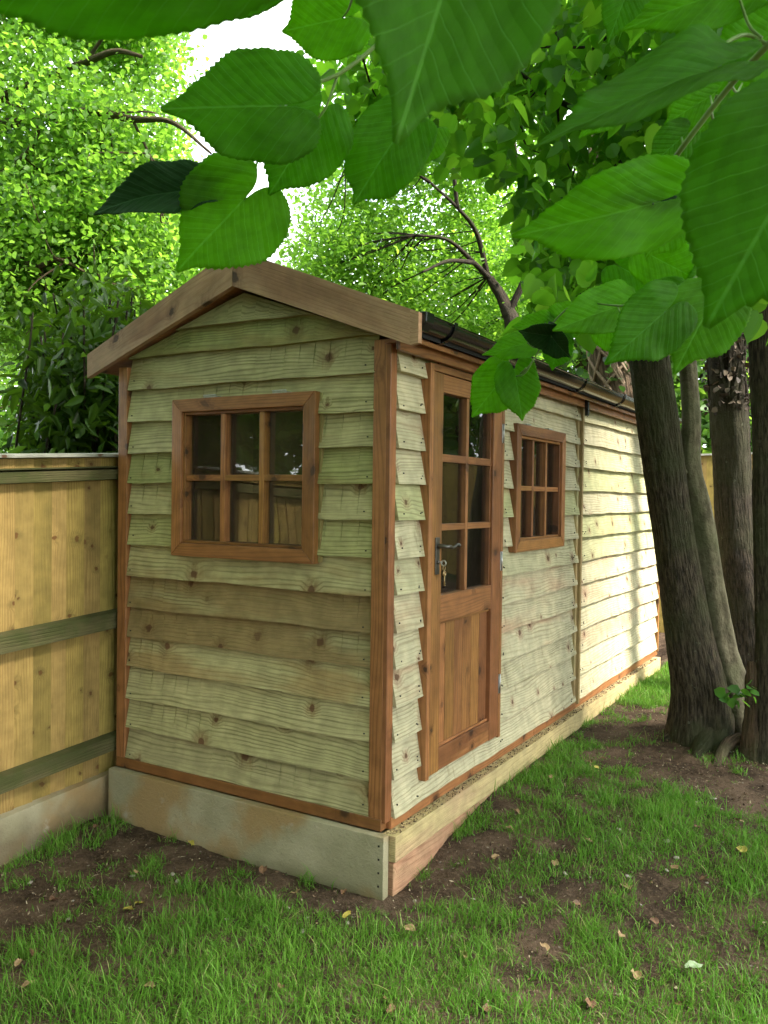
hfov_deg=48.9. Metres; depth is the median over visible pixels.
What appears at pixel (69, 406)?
laurel bush
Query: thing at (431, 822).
timber sleeper
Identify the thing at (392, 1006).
fallen leaf
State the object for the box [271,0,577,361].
hornbeam tree
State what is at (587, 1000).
fallen leaf
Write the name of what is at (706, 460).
sunlit board fence
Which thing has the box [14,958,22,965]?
fallen leaf
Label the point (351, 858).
concrete plinth board
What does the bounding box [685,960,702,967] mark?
fallen leaf
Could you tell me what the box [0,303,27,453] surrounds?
tree
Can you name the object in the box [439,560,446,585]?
door key
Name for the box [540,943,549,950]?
fallen leaf
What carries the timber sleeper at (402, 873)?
on the ground at (560, 892)
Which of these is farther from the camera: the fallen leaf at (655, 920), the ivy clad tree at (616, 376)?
the ivy clad tree at (616, 376)
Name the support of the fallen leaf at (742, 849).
on the ground at (560, 892)
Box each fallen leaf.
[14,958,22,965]
[22,979,34,987]
[48,895,58,900]
[144,981,154,987]
[259,865,266,873]
[342,911,350,917]
[386,1003,395,1013]
[403,924,415,930]
[482,1003,491,1011]
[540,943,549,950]
[572,900,581,906]
[585,998,597,1007]
[631,969,641,979]
[650,917,658,924]
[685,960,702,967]
[736,846,746,853]
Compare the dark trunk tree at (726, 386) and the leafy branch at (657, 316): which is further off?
the dark trunk tree at (726, 386)
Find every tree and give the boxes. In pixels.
[0,14,211,387]
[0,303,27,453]
[0,356,24,452]
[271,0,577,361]
[275,241,443,308]
[295,0,767,757]
[414,138,568,336]
[451,261,705,422]
[462,115,579,305]
[556,76,678,397]
[567,340,751,453]
[674,350,751,452]
[699,333,754,669]
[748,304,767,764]
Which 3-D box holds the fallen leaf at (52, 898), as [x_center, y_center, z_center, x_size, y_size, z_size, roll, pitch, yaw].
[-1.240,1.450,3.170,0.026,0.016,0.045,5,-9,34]
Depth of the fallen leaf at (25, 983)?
2.55 m
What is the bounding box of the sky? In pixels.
[0,0,706,447]
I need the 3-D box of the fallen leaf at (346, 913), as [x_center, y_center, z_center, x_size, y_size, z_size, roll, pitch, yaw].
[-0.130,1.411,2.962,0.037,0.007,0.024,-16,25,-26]
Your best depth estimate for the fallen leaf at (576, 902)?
3.03 m
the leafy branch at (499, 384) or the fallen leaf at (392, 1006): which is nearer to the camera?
the leafy branch at (499, 384)
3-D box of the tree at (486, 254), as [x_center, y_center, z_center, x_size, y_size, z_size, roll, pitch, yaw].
[2.642,-3.052,15.823,5.054,7.870,5.108,1,1,31]
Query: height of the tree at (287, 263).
6.518 m
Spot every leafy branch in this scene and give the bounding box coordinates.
[0,0,561,145]
[93,44,437,272]
[426,0,767,328]
[470,301,579,420]
[552,244,751,373]
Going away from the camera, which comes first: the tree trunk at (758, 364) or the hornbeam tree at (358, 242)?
the tree trunk at (758, 364)
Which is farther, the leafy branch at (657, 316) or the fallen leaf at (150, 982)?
the fallen leaf at (150, 982)
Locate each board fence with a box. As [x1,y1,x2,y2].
[0,453,124,866]
[659,452,751,632]
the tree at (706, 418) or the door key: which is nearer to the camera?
the door key
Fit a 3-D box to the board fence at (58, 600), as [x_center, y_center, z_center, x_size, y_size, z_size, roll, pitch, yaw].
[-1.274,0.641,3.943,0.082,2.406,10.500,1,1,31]
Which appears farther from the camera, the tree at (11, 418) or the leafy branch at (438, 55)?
the tree at (11, 418)
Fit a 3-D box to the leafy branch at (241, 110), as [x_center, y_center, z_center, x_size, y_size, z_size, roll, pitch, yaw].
[-0.148,-0.423,0.938,0.408,0.286,0.204,1,1,6]
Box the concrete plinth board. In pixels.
[108,766,388,900]
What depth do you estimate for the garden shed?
3.59 m
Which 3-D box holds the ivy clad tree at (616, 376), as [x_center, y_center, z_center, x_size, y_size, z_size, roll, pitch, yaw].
[2.157,-2.091,8.195,1.447,7.019,1.582,0,1,-17]
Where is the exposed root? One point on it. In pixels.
(728, 744)
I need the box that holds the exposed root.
[712,732,741,766]
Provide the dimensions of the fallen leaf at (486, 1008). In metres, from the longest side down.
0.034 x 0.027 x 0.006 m
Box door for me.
[429,371,504,775]
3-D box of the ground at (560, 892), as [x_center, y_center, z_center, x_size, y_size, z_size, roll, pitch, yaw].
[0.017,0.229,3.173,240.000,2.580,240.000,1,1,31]
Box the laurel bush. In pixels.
[0,261,153,458]
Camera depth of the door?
3.66 m
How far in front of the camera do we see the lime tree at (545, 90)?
4.58 m
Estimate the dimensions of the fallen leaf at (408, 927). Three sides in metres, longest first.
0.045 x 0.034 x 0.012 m
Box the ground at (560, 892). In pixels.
[0,632,767,1023]
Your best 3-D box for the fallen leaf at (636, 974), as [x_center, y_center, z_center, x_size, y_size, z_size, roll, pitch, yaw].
[0.787,1.440,2.635,0.036,0.015,0.035,0,1,-39]
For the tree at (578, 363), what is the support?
on the ground at (560, 892)
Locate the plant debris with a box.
[0,658,767,1023]
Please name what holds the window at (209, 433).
in the garden shed
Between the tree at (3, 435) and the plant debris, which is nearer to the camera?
the plant debris
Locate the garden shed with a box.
[87,260,680,833]
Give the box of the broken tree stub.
[714,660,758,761]
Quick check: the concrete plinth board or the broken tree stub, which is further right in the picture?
the broken tree stub
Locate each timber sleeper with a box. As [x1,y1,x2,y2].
[383,657,660,862]
[388,763,531,896]
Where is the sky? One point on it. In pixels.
(264, 30)
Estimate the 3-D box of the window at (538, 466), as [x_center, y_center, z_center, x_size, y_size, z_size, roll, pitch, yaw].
[0.815,-0.125,4.459,0.055,0.643,0.734,1,1,31]
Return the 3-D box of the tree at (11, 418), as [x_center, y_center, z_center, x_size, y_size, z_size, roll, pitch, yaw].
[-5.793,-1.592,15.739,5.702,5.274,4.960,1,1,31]
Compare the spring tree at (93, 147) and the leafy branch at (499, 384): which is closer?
the leafy branch at (499, 384)
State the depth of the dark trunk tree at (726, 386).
5.86 m
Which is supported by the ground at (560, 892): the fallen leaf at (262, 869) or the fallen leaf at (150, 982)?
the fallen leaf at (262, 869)
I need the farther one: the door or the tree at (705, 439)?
the tree at (705, 439)
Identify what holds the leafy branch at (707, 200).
attached to the lime tree at (545, 90)
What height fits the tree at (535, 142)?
8.460 m
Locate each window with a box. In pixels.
[171,389,324,563]
[508,423,565,552]

